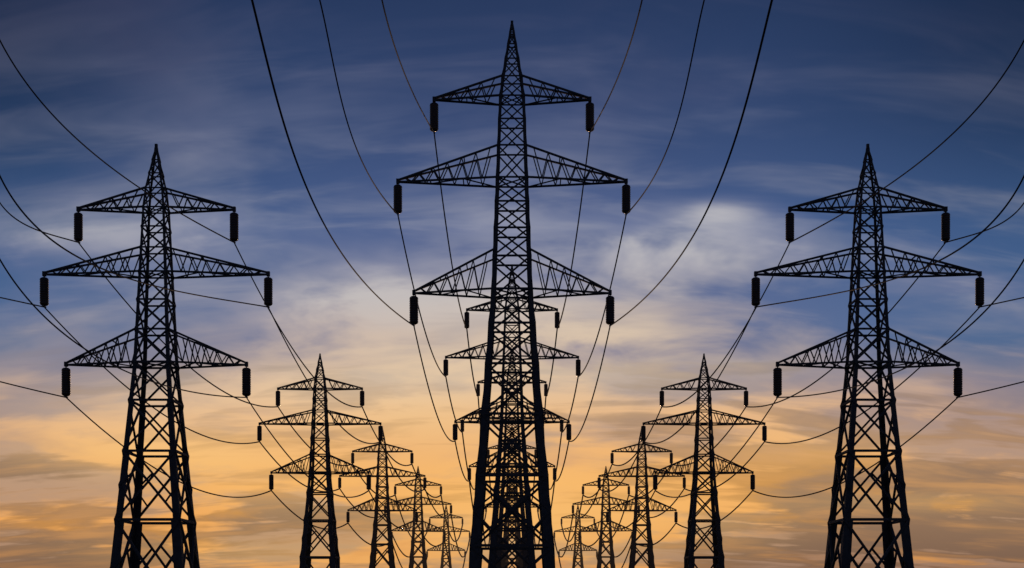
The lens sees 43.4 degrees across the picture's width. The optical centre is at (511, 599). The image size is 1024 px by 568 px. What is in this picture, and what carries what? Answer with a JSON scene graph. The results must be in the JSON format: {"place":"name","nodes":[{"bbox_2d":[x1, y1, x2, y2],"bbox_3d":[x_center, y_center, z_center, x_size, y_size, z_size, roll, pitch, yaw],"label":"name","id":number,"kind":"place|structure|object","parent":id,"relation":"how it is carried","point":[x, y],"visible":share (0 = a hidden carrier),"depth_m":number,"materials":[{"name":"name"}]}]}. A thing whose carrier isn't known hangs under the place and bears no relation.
{"place":"outdoors","nodes":[
{"label":"outdoors","id":0,"kind":"place"},
{"bbox_2d":[0,0,1023,567],"label":"sky","id":1,"kind":"structure","parent":0,"point":[190,79],"materials":[{"name":"blue"}]},
{"label":"ground","id":2,"kind":"structure","parent":0,"visible":0},
{"bbox_2d":[40,144,272,567],"bbox_3d":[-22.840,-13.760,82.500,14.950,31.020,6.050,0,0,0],"label":"pylon","id":3,"kind":"object","parent":2,"relation":"on","point":[178,557],"visible":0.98,"depth_m":82.24,"materials":[{"name":"metal"}]},
{"bbox_2d":[0,40,469,567],"bbox_3d":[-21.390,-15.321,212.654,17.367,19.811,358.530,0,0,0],"label":"conductors","id":4,"kind":"object","parent":3,"relation":"hanging from","point":[85,349],"visible":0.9,"depth_m":95.50,"materials":[{"name":"grey metal"}]},
{"bbox_2d":[257,353,382,567],"bbox_3d":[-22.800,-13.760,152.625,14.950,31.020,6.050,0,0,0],"label":"pylon","id":5,"kind":"object","parent":2,"relation":"on","point":[305,557],"visible":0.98,"depth_m":152.24,"materials":[{"name":"metal"}]},
{"bbox_2d":[338,431,426,567],"bbox_3d":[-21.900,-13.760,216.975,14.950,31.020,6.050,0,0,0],"label":"pylon","id":6,"kind":"object","parent":2,"relation":"on","point":[375,551],"visible":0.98,"depth_m":216.40,"materials":[{"name":"metal"}]},
{"bbox_2d":[384,467,451,567],"bbox_3d":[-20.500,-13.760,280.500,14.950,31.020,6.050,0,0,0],"label":"pylon","id":7,"kind":"object","parent":2,"relation":"on","point":[423,562],"visible":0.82,"depth_m":279.86,"materials":[{"name":"metal"}]},
{"bbox_2d":[426,505,470,567],"bbox_3d":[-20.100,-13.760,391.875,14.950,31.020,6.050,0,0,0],"label":"pylon","id":8,"kind":"object","parent":2,"relation":"on","point":[442,565],"visible":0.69,"depth_m":391.17,"materials":[{"name":"metal"}]},
{"bbox_2d":[393,20,630,567],"bbox_3d":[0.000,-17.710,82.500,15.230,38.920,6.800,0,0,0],"label":"pylon","id":9,"kind":"object","parent":2,"relation":"on","point":[477,547],"visible":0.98,"depth_m":81.90,"materials":[{"name":"metal"}]},
{"bbox_2d":[251,0,772,543],"bbox_3d":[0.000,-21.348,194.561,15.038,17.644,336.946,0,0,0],"label":"conductors","id":10,"kind":"object","parent":9,"relation":"hanging from","point":[447,232],"visible":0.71,"depth_m":69.91,"materials":[{"name":"grey metal"}]},
{"bbox_2d":[443,266,580,567],"bbox_3d":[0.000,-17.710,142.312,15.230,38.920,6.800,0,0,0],"label":"pylon","id":11,"kind":"object","parent":2,"relation":"on","point":[495,536],"visible":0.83,"depth_m":141.72,"materials":[{"name":"metal"}]},
{"bbox_2d":[460,353,563,567],"bbox_3d":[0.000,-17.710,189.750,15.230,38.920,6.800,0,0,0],"label":"pylon","id":12,"kind":"object","parent":2,"relation":"on","point":[499,553],"visible":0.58,"depth_m":189.04,"materials":[{"name":"metal"}]},
{"bbox_2d":[485,426,538,567],"bbox_3d":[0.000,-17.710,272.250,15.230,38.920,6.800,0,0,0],"label":"pylon","id":13,"kind":"object","parent":2,"relation":"on","point":[505,558],"visible":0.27,"depth_m":271.35,"materials":[{"name":"metal"}]},
{"bbox_2d":[485,470,538,567],"bbox_3d":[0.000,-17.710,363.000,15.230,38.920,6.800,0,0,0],"label":"pylon","id":14,"kind":"object","parent":2,"relation":"on","point":[508,523],"visible":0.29,"depth_m":361.90,"materials":[{"name":"metal"}]},
{"bbox_2d":[553,505,597,567],"bbox_3d":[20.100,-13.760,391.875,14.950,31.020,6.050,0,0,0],"label":"pylon","id":15,"kind":"object","parent":2,"relation":"on","point":[581,565],"visible":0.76,"depth_m":391.17,"materials":[{"name":"metal"}]},
{"bbox_2d":[572,467,639,567],"bbox_3d":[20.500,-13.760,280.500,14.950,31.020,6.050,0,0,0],"label":"pylon","id":16,"kind":"object","parent":2,"relation":"on","point":[600,562],"visible":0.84,"depth_m":279.86,"materials":[{"name":"metal"}]},
{"bbox_2d":[597,431,685,567],"bbox_3d":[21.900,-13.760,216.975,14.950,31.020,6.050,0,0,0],"label":"pylon","id":17,"kind":"object","parent":2,"relation":"on","point":[648,551],"visible":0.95,"depth_m":216.40,"materials":[{"name":"metal"}]},
{"bbox_2d":[641,353,766,567],"bbox_3d":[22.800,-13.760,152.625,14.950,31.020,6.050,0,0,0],"label":"pylon","id":18,"kind":"object","parent":2,"relation":"on","point":[718,557],"visible":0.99,"depth_m":152.24,"materials":[{"name":"metal"}]},
{"bbox_2d":[751,144,983,567],"bbox_3d":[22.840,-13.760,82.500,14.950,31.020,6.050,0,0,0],"label":"pylon","id":19,"kind":"object","parent":2,"relation":"on","point":[845,557],"visible":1,"depth_m":82.24,"materials":[{"name":"metal"}]},
{"bbox_2d":[554,40,1023,567],"bbox_3d":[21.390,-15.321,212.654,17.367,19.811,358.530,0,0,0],"label":"conductors","id":20,"kind":"object","parent":19,"relation":"attached to","point":[938,349],"visible":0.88,"depth_m":95.50,"materials":[{"name":"grey metal"}]}
]}

